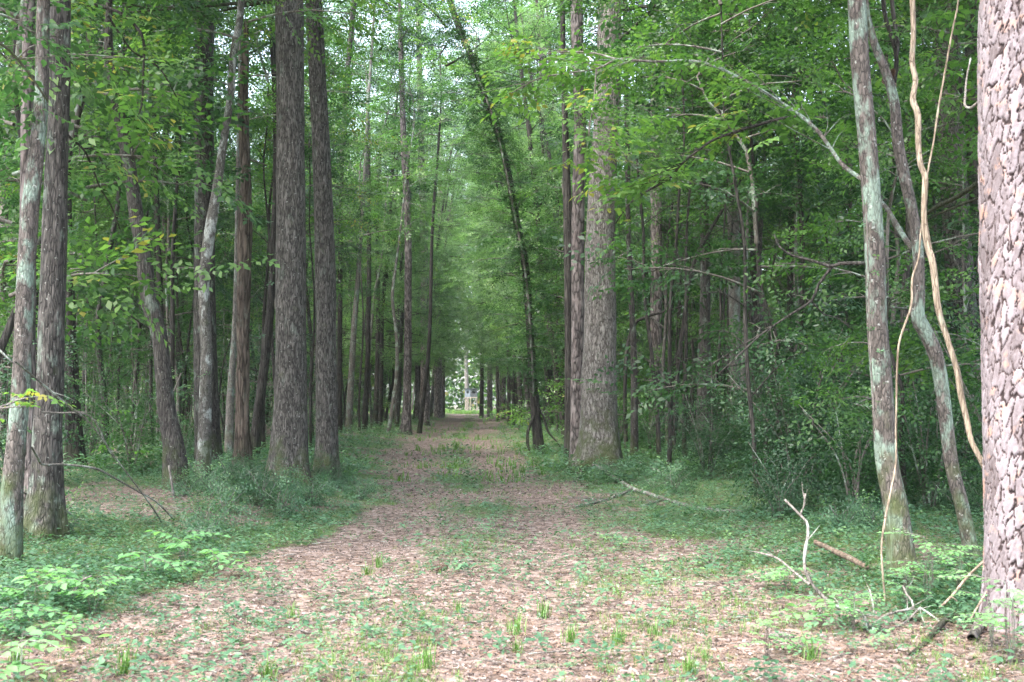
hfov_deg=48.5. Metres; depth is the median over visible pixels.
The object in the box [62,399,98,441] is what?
shrub
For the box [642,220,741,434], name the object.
sapling
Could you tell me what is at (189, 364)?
thin tree
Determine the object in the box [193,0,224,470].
pine tree
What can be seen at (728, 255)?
sapling
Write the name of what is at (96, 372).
sapling
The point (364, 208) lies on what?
thin tree
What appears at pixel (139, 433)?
shrub
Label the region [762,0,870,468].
thin tree
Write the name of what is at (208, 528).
leafy plant
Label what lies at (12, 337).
sapling
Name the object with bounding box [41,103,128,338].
thin tree
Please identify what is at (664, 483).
leafy plant
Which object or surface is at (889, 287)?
sapling
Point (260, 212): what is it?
thin tree
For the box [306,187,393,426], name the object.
thin tree
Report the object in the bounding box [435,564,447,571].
pine cone
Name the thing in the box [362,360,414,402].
sapling
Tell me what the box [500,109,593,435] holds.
thin tree
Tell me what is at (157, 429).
thin tree
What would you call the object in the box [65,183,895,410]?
woods
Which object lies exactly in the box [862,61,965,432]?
thin tree
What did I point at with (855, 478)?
shrub
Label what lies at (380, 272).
midstorey tree
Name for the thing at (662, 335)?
sapling
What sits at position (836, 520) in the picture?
leafy plant
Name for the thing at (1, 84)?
edge tree
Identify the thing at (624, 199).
thin tree
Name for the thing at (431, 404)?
midstorey tree
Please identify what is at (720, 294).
thin tree
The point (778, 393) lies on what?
shrub
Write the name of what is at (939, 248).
sapling
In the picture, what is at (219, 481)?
leafy plant
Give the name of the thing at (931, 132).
thin tree
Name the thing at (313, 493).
leafy plant
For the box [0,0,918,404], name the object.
sky
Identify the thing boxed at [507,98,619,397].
thin tree
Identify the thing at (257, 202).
thin tree
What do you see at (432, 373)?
midstorey tree
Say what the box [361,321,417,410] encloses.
sapling
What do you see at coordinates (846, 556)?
rotten log
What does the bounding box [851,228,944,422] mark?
sapling
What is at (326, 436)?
oak tree
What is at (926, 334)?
bent tree
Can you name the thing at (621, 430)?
thin tree
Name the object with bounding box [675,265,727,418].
sapling
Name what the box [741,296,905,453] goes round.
shrub
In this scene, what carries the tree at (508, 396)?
on the ground at (452, 421)
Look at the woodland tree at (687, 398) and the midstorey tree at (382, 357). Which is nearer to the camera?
the woodland tree at (687, 398)
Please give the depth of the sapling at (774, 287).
39.66 m
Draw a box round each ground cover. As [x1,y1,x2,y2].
[0,416,941,486]
[0,462,1023,681]
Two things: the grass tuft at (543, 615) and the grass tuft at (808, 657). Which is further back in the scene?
the grass tuft at (543, 615)
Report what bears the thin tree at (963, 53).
on the ground at (452, 421)
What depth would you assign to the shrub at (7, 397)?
19.14 m
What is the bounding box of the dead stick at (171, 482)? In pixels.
[168,465,174,498]
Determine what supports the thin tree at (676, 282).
on the ground at (452, 421)
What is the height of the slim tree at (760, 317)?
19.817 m
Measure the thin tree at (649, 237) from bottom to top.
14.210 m
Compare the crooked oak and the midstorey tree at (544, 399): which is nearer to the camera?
the crooked oak
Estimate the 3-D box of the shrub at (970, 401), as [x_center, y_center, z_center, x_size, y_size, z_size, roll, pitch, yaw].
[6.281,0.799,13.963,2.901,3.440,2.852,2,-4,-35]
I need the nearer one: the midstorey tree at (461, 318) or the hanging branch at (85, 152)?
the hanging branch at (85, 152)
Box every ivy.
[148,367,209,468]
[437,12,556,396]
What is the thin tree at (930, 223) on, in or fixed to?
on the ground at (452, 421)
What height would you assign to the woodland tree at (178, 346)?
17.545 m
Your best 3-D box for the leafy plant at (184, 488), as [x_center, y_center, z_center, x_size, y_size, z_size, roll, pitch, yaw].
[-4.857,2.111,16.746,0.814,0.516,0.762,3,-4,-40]
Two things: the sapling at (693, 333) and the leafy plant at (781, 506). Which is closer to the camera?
the leafy plant at (781, 506)
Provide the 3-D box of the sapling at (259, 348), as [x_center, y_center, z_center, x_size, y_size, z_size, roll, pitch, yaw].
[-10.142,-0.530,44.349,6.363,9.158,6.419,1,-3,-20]
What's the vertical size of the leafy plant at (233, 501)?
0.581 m
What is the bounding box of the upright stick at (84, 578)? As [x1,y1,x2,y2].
[72,575,91,599]
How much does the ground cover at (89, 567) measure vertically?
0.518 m
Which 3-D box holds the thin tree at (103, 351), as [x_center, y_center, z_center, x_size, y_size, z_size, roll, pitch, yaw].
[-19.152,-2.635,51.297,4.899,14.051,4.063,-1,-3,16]
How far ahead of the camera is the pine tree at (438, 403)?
117.72 m
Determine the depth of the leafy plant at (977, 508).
13.66 m
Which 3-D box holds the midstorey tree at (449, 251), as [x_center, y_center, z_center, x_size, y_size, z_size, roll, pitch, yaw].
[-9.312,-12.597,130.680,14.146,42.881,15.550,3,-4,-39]
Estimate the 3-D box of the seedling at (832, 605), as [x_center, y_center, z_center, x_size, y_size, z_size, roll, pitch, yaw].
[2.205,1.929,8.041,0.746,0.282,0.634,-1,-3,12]
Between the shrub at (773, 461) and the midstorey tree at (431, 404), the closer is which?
the shrub at (773, 461)
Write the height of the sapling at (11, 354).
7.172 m
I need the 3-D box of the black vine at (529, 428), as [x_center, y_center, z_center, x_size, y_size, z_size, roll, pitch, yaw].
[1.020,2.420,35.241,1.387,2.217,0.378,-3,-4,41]
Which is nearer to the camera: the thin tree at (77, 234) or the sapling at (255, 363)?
the thin tree at (77, 234)
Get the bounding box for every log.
[520,661,583,668]
[766,631,794,639]
[813,540,868,568]
[967,614,986,640]
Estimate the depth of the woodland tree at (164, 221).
43.89 m
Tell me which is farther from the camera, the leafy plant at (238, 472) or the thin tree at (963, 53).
the thin tree at (963, 53)
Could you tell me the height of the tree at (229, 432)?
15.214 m
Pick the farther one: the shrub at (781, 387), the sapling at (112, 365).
the sapling at (112, 365)
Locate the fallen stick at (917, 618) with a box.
[897,617,921,621]
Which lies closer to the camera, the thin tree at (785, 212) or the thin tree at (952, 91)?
the thin tree at (952, 91)
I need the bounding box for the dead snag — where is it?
[231,18,252,469]
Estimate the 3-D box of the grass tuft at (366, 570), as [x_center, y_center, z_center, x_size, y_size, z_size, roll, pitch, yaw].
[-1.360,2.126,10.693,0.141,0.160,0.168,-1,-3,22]
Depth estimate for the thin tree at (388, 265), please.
63.43 m
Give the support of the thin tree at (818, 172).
on the ground at (452, 421)
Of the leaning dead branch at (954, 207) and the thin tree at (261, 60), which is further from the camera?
the thin tree at (261, 60)
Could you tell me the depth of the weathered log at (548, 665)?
6.91 m
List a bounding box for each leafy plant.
[24,482,103,533]
[24,492,112,530]
[152,470,215,496]
[159,487,258,534]
[173,513,227,543]
[174,453,250,492]
[182,466,238,496]
[188,457,216,486]
[198,478,264,515]
[209,476,254,500]
[212,449,254,478]
[218,455,267,494]
[222,468,258,493]
[225,445,307,510]
[225,454,263,471]
[228,459,270,484]
[239,471,317,519]
[242,472,281,505]
[250,465,300,493]
[250,483,289,503]
[253,458,275,475]
[282,467,345,506]
[284,473,338,505]
[309,445,332,486]
[311,452,352,484]
[315,476,346,494]
[318,458,352,488]
[335,476,383,499]
[587,454,635,482]
[590,461,624,482]
[634,457,705,489]
[635,470,670,490]
[644,459,708,493]
[674,436,699,453]
[727,450,822,521]
[763,479,811,498]
[812,489,882,532]
[830,484,869,503]
[838,489,910,531]
[913,458,982,514]
[963,474,983,521]
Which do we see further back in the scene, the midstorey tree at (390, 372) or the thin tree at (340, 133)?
the midstorey tree at (390, 372)
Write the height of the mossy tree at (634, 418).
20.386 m
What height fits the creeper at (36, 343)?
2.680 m
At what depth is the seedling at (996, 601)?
7.38 m
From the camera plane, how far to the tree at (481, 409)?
127.62 m
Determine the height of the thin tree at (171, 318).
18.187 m
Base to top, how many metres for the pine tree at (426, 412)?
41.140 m
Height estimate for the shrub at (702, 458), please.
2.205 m
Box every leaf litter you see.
[1,422,909,495]
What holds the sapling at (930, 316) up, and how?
on the ground at (452, 421)
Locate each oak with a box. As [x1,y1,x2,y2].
[0,0,276,489]
[23,0,71,544]
[71,0,435,490]
[395,0,584,453]
[498,0,817,473]
[846,0,980,483]
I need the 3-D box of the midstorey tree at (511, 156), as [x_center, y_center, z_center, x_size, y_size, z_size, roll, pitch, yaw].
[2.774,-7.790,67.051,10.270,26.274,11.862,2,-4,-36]
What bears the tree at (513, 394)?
on the ground at (452, 421)
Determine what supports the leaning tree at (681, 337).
on the ground at (452, 421)
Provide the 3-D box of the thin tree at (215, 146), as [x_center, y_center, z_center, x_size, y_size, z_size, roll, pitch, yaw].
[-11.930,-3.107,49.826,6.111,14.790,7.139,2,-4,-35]
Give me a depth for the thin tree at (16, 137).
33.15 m
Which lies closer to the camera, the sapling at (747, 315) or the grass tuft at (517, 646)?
the grass tuft at (517, 646)
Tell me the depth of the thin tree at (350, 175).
53.09 m
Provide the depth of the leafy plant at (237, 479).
17.58 m
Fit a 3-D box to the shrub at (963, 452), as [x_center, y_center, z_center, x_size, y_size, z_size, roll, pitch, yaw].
[6.797,1.247,16.861,2.850,3.013,3.251,2,-4,-37]
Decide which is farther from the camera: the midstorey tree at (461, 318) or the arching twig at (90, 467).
the midstorey tree at (461, 318)
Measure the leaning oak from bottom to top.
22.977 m
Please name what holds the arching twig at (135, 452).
attached to the arching twig at (54, 394)
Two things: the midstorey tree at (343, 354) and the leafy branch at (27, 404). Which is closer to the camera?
the leafy branch at (27, 404)
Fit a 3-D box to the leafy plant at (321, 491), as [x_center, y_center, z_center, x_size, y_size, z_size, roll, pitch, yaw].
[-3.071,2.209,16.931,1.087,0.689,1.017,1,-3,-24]
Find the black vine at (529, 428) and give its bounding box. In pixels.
[526,385,560,454]
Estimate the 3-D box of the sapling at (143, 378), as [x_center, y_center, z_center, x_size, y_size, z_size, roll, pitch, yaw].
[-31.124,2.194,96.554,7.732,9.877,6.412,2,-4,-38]
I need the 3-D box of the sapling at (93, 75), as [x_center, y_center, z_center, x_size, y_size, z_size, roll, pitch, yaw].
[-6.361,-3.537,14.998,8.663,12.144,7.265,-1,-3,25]
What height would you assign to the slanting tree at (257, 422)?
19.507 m
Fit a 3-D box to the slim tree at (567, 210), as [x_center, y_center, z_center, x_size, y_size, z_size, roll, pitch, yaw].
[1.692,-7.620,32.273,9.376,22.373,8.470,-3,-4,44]
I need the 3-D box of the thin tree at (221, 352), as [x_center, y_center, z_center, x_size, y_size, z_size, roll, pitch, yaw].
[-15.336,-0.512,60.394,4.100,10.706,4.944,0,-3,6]
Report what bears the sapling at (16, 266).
on the ground at (452, 421)
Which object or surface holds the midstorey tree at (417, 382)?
on the ground at (452, 421)
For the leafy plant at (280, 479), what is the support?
on the ground at (452, 421)
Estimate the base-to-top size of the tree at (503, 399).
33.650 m
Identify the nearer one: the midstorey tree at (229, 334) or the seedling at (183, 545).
the seedling at (183, 545)
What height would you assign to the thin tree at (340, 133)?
13.396 m
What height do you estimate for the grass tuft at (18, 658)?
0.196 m
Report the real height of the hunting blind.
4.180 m
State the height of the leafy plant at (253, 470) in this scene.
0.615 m
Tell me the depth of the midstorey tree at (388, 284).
66.22 m
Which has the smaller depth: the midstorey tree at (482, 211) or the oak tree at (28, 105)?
the oak tree at (28, 105)
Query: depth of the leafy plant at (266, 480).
16.14 m
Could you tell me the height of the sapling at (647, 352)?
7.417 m
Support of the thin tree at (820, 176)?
on the ground at (452, 421)
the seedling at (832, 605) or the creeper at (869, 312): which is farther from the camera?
the creeper at (869, 312)
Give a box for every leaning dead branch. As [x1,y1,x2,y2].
[919,180,977,219]
[927,197,977,220]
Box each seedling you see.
[0,564,80,611]
[0,600,69,636]
[0,628,111,680]
[16,564,93,600]
[29,614,108,642]
[52,574,142,615]
[103,550,204,583]
[145,530,230,565]
[176,548,262,577]
[734,618,797,655]
[746,566,816,591]
[769,633,828,652]
[770,592,881,625]
[819,587,884,634]
[869,568,942,612]
[877,527,979,601]
[925,545,982,588]
[937,568,1023,666]
[947,589,1023,646]
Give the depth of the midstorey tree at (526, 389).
70.55 m
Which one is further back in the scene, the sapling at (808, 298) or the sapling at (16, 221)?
the sapling at (808, 298)
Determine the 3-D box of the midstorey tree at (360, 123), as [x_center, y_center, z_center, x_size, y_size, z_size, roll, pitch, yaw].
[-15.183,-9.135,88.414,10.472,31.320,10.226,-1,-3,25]
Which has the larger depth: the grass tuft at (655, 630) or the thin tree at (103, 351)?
the thin tree at (103, 351)
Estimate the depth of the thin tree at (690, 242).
38.67 m
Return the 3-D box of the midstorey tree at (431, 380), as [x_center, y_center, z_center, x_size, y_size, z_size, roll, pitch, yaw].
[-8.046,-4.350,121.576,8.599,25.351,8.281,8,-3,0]
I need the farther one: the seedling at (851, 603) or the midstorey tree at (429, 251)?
the midstorey tree at (429, 251)
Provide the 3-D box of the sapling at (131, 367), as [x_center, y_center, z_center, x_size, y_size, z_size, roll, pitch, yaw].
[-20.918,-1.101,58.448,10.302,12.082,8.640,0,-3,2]
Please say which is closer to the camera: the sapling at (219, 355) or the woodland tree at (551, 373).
the sapling at (219, 355)
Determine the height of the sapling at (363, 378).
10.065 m
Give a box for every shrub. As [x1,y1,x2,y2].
[0,326,116,485]
[62,328,154,460]
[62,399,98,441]
[63,353,196,474]
[108,370,155,433]
[130,395,225,449]
[180,424,194,460]
[267,400,315,437]
[342,383,384,425]
[384,398,402,418]
[617,376,693,454]
[629,407,664,442]
[655,387,759,478]
[674,375,784,464]
[686,309,921,492]
[692,315,823,473]
[692,403,755,463]
[714,297,900,487]
[715,416,847,514]
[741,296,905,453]
[744,350,935,517]
[750,350,851,448]
[771,325,964,488]
[787,363,921,461]
[796,319,982,510]
[809,431,907,497]
[811,402,938,500]
[831,344,982,502]
[845,418,961,500]
[898,310,982,514]
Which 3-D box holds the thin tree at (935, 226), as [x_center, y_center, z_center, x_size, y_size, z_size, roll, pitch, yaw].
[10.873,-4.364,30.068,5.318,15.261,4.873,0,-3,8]
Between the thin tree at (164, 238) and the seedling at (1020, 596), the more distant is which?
the thin tree at (164, 238)
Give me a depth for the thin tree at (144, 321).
53.92 m
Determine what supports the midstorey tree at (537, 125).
on the ground at (452, 421)
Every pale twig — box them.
[0,350,13,363]
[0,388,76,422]
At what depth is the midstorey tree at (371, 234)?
92.80 m
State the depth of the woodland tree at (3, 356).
35.74 m
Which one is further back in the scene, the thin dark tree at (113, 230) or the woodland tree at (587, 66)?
the woodland tree at (587, 66)
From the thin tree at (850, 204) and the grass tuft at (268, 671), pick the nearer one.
the grass tuft at (268, 671)
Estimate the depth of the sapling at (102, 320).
43.45 m
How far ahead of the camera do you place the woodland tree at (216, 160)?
55.27 m
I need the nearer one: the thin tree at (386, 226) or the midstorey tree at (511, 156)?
the thin tree at (386, 226)
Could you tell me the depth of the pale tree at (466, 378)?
187.72 m
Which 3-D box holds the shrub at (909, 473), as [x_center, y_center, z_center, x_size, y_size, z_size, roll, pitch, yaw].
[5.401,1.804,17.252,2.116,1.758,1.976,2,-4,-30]
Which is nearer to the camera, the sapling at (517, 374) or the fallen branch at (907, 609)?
the fallen branch at (907, 609)
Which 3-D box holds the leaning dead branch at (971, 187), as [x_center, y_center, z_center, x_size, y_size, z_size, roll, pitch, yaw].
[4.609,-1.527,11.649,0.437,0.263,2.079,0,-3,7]
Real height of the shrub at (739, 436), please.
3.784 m
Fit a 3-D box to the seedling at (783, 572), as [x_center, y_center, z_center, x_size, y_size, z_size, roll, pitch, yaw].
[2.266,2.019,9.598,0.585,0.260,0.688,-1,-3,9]
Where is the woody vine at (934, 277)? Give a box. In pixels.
[909,0,982,467]
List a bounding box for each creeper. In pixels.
[27,196,70,432]
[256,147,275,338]
[851,196,884,425]
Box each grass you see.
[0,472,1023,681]
[159,411,740,482]
[308,408,543,413]
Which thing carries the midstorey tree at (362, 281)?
on the ground at (452, 421)
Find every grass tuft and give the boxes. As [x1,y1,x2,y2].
[7,635,34,664]
[109,642,137,677]
[256,649,279,680]
[283,599,298,618]
[360,562,374,575]
[371,552,384,567]
[414,640,435,669]
[453,598,463,613]
[504,608,526,634]
[505,634,523,652]
[536,596,551,618]
[561,621,578,642]
[611,621,631,645]
[646,619,662,637]
[677,649,696,675]
[800,633,824,662]
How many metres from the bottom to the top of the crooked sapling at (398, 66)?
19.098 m
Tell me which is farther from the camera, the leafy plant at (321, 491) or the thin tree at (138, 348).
the thin tree at (138, 348)
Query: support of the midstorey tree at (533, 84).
on the ground at (452, 421)
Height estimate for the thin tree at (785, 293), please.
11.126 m
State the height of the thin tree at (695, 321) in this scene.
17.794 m
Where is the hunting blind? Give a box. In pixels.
[464,388,477,410]
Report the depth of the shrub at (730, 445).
26.75 m
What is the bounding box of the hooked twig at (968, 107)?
[963,58,976,108]
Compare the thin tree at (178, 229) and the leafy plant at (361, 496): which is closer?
the leafy plant at (361, 496)
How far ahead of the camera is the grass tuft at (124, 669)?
6.69 m
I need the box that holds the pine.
[977,0,1023,634]
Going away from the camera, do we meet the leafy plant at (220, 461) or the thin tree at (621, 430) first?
the leafy plant at (220, 461)
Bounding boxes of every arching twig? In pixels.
[15,362,161,522]
[31,447,172,518]
[41,409,153,466]
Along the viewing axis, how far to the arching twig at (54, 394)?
11.66 m
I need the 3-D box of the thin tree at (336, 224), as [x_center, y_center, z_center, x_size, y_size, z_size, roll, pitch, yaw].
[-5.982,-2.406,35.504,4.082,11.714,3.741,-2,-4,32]
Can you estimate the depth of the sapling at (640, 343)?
54.54 m
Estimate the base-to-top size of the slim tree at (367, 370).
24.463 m
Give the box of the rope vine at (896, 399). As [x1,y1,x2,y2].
[880,0,958,606]
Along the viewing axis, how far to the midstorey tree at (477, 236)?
72.70 m
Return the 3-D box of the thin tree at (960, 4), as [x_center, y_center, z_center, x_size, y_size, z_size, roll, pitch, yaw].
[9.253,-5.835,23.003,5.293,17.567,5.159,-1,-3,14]
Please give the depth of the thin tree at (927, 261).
37.02 m
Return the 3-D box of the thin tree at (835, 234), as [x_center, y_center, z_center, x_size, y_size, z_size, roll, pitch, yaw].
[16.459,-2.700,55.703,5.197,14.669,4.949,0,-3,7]
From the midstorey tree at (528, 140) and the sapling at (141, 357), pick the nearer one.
the midstorey tree at (528, 140)
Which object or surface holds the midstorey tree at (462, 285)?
on the ground at (452, 421)
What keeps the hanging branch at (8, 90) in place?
attached to the lichen tree at (11, 511)
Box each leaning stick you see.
[939,561,982,608]
[970,591,986,618]
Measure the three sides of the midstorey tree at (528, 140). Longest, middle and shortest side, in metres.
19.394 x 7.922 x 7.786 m
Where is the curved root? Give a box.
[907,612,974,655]
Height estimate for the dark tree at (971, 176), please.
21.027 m
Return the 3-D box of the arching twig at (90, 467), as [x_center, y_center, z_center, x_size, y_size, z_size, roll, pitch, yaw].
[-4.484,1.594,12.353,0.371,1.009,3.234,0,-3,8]
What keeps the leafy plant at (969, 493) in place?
on the ground at (452, 421)
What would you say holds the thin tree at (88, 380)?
on the ground at (452, 421)
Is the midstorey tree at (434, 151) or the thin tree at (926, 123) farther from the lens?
the midstorey tree at (434, 151)
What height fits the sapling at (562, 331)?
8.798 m
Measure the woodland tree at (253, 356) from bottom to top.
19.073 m
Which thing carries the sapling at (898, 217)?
on the ground at (452, 421)
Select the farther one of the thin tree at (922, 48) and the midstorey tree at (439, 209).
the midstorey tree at (439, 209)
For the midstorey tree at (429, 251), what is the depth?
100.18 m
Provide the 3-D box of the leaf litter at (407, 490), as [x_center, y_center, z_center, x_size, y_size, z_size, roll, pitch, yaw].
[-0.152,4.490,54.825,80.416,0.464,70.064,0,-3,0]
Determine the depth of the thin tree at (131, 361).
64.71 m
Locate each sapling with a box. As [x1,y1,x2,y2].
[0,0,116,351]
[0,0,275,341]
[0,0,279,363]
[0,85,102,377]
[0,88,113,349]
[0,132,129,411]
[5,263,93,420]
[7,159,133,374]
[7,237,83,399]
[8,121,153,356]
[8,301,153,394]
[41,64,268,427]
[64,224,193,419]
[65,223,136,403]
[65,230,146,372]
[79,284,149,421]
[79,318,128,401]
[87,183,221,358]
[90,246,152,416]
[108,333,154,411]
[109,288,193,385]
[120,287,193,385]
[141,277,251,424]
[143,184,315,443]
[154,343,193,418]
[168,212,315,435]
[175,270,268,420]
[192,232,308,416]
[216,231,315,391]
[216,279,309,420]
[249,305,309,424]
[252,282,315,380]
[308,311,373,402]
[315,344,363,406]
[342,262,417,387]
[342,311,391,410]
[342,326,400,412]
[351,38,487,433]
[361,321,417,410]
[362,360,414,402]
[369,119,398,356]
[458,104,664,377]
[478,200,673,437]
[499,362,553,398]
[499,373,554,416]
[522,356,555,416]
[525,350,617,409]
[543,280,622,372]
[546,232,674,432]
[552,0,966,479]
[555,245,648,389]
[616,286,690,430]
[616,315,647,437]
[619,292,691,417]
[620,248,690,395]
[623,305,682,452]
[626,236,741,362]
[637,254,742,430]
[638,186,742,370]
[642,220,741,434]
[649,285,766,422]
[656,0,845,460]
[666,263,749,395]
[666,269,726,416]
[666,300,726,419]
[672,162,851,411]
[674,142,863,402]
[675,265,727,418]
[693,250,795,402]
[714,156,838,346]
[727,16,980,501]
[729,31,980,481]
[764,205,858,349]
[768,173,862,376]
[771,271,833,356]
[784,268,863,387]
[801,164,978,441]
[821,0,980,408]
[822,181,946,381]
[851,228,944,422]
[893,217,946,381]
[894,227,947,417]
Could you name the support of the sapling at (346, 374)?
on the ground at (452, 421)
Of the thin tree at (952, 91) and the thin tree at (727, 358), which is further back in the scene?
the thin tree at (727, 358)
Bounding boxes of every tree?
[0,0,49,569]
[0,0,97,85]
[0,0,139,309]
[0,0,218,468]
[0,1,93,198]
[0,1,186,369]
[0,21,13,442]
[1,1,166,444]
[1,4,175,387]
[1,105,164,440]
[7,106,86,365]
[12,11,192,392]
[14,29,162,330]
[19,0,36,503]
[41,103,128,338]
[69,0,208,142]
[70,0,229,460]
[71,1,264,444]
[71,12,166,442]
[71,80,193,449]
[72,91,230,439]
[73,1,254,442]
[75,163,126,430]
[79,0,226,450]
[80,106,233,435]
[80,145,160,434]
[84,0,344,484]
[86,0,429,484]
[87,229,129,418]
[94,197,190,436]
[95,0,253,389]
[95,2,272,433]
[120,209,183,419]
[120,222,149,391]
[126,5,219,436]
[128,161,261,326]
[129,0,358,460]
[135,258,140,427]
[148,156,232,381]
[152,92,272,382]
[152,158,266,428]
[153,132,234,417]
[155,39,194,435]
[158,0,397,388]
[160,76,222,421]
[161,50,272,322]
[161,188,252,366]
[170,38,270,393]
[172,76,256,378]
[179,2,324,456]
[185,229,262,367]
[189,237,256,417]
[191,135,362,320]
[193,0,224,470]
[193,95,313,426]
[213,0,372,448]
[218,146,272,377]
[224,59,355,304]
[225,6,411,450]
[225,190,314,394]
[225,232,315,430]
[228,66,390,352]
[228,115,256,421]
[230,5,388,437]
[230,86,312,422]
[250,38,365,359]
[251,0,432,352]
[252,153,365,415]
[304,0,450,428]
[304,103,392,331]
[305,77,445,431]
[305,142,381,304]
[306,149,391,369]
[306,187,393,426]
[307,32,389,342]
[307,204,389,427]
[308,132,399,372]
[311,118,440,358]
[332,16,454,425]
[334,158,402,428]
[336,0,456,425]
[336,67,476,426]
[337,0,423,431]
[342,4,478,420]
[344,0,433,432]
[344,102,429,421]
[345,0,440,434]
[346,68,493,421]
[346,190,463,420]
[347,114,436,418]
[363,159,435,416]
[371,135,450,394]
[371,299,415,418]
[380,0,497,432]
[384,0,450,425]
[385,177,459,417]
[390,283,439,380]
[391,45,486,419]
[391,178,456,386]
[399,52,481,409]
[400,114,490,418]
[401,177,451,389]
[409,51,542,394]
[411,373,431,410]
[412,186,470,384]
[413,28,466,417]
[413,29,493,413]
[424,108,474,416]
[427,100,479,416]
[429,194,471,381]
[430,156,477,374]
[430,246,471,400]
[431,0,623,438]
[431,113,473,413]
[435,72,524,417]
[438,32,516,421]
[440,73,536,426]
[441,38,535,419]
[441,59,517,408]
[442,0,535,423]
[444,124,517,415]
[444,144,558,420]
[445,166,474,371]
[446,0,647,405]
[448,112,505,418]
[449,122,541,372]
[450,106,511,401]
[452,0,666,356]
[452,155,506,411]
[453,262,479,411]
[454,7,587,427]
[455,58,517,353]
[456,171,506,384]
[457,163,492,417]
[458,0,664,459]
[458,0,922,586]
[458,65,561,357]
[460,183,506,414]
[460,199,499,409]
[463,1,623,335]
[464,185,483,417]
[465,249,500,378]
[468,216,505,375]
[469,0,569,428]
[471,0,647,360]
[477,0,671,360]
[477,33,550,425]
[478,0,667,331]
[483,198,558,419]
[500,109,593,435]
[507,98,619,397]
[510,67,570,373]
[512,0,801,459]
[515,71,623,369]
[532,0,638,457]
[538,232,558,428]
[540,171,649,314]
[546,110,559,421]
[548,1,664,121]
[559,30,668,439]
[567,0,777,472]
[568,0,585,461]
[570,0,886,496]
[570,0,981,567]
[575,0,825,461]
[585,113,699,429]
[587,127,671,436]
[593,115,723,423]
[615,84,719,433]
[616,112,695,438]
[617,0,724,445]
[617,10,720,422]
[618,17,829,397]
[619,0,855,470]
[621,0,849,477]
[621,43,724,435]
[622,132,696,388]
[623,144,710,396]
[632,52,769,373]
[634,2,847,451]
[634,9,822,456]
[637,1,820,420]
[644,7,722,440]
[647,1,663,443]
[662,101,724,412]
[668,155,806,375]
[671,3,832,429]
[672,134,774,455]
[677,163,727,430]
[682,3,849,434]
[683,0,924,424]
[689,154,784,422]
[694,101,788,338]
[702,4,774,437]
[703,0,933,453]
[709,0,935,405]
[709,0,979,50]
[710,93,837,334]
[719,139,841,369]
[748,175,828,383]
[749,131,757,397]
[758,7,889,386]
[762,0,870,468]
[765,235,838,337]
[767,0,964,373]
[767,0,964,387]
[768,152,864,376]
[779,31,859,375]
[787,12,795,433]
[804,0,982,484]
[804,91,891,369]
[805,36,925,371]
[806,157,891,300]
[808,0,960,386]
[813,0,980,332]
[824,1,973,492]
[826,0,964,438]
[839,4,964,458]
[850,113,965,283]
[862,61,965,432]
[873,0,964,110]
[874,0,964,283]
[874,0,978,190]
[877,0,963,143]
[878,29,965,260]
[883,10,973,131]
[883,73,965,447]
[883,123,945,447]
[965,0,980,327]
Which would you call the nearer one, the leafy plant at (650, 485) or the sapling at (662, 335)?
the leafy plant at (650, 485)
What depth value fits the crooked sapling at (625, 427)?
32.76 m
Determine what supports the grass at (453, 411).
on the ground at (452, 421)
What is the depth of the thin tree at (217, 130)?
42.95 m
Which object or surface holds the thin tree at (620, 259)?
on the ground at (452, 421)
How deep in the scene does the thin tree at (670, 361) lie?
23.67 m
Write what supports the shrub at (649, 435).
on the ground at (452, 421)
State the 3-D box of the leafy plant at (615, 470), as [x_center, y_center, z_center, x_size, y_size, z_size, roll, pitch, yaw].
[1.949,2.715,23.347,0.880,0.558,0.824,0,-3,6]
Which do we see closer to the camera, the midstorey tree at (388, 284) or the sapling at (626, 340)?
the sapling at (626, 340)
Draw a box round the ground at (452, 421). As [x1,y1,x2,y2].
[0,405,1023,681]
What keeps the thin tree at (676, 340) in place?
on the ground at (452, 421)
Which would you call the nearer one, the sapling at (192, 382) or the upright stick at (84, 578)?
the upright stick at (84, 578)
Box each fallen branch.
[566,459,748,512]
[743,488,881,630]
[865,577,958,630]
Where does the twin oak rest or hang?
on the ground at (452, 421)
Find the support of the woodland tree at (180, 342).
on the ground at (452, 421)
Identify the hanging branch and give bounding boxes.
[0,0,122,158]
[35,0,196,122]
[69,135,145,228]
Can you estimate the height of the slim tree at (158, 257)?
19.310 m
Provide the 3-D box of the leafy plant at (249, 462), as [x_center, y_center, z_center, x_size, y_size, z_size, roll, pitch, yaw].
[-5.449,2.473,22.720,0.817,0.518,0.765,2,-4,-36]
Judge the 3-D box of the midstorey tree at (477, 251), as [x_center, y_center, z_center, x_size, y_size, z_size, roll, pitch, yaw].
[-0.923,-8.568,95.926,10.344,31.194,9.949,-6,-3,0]
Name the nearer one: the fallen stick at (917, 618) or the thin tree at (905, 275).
the fallen stick at (917, 618)
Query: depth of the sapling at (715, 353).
46.60 m
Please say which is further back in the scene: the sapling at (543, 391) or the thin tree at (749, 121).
the sapling at (543, 391)
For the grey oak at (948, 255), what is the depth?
21.79 m
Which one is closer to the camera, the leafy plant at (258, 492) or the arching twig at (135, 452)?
the arching twig at (135, 452)
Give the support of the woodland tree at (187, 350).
on the ground at (452, 421)

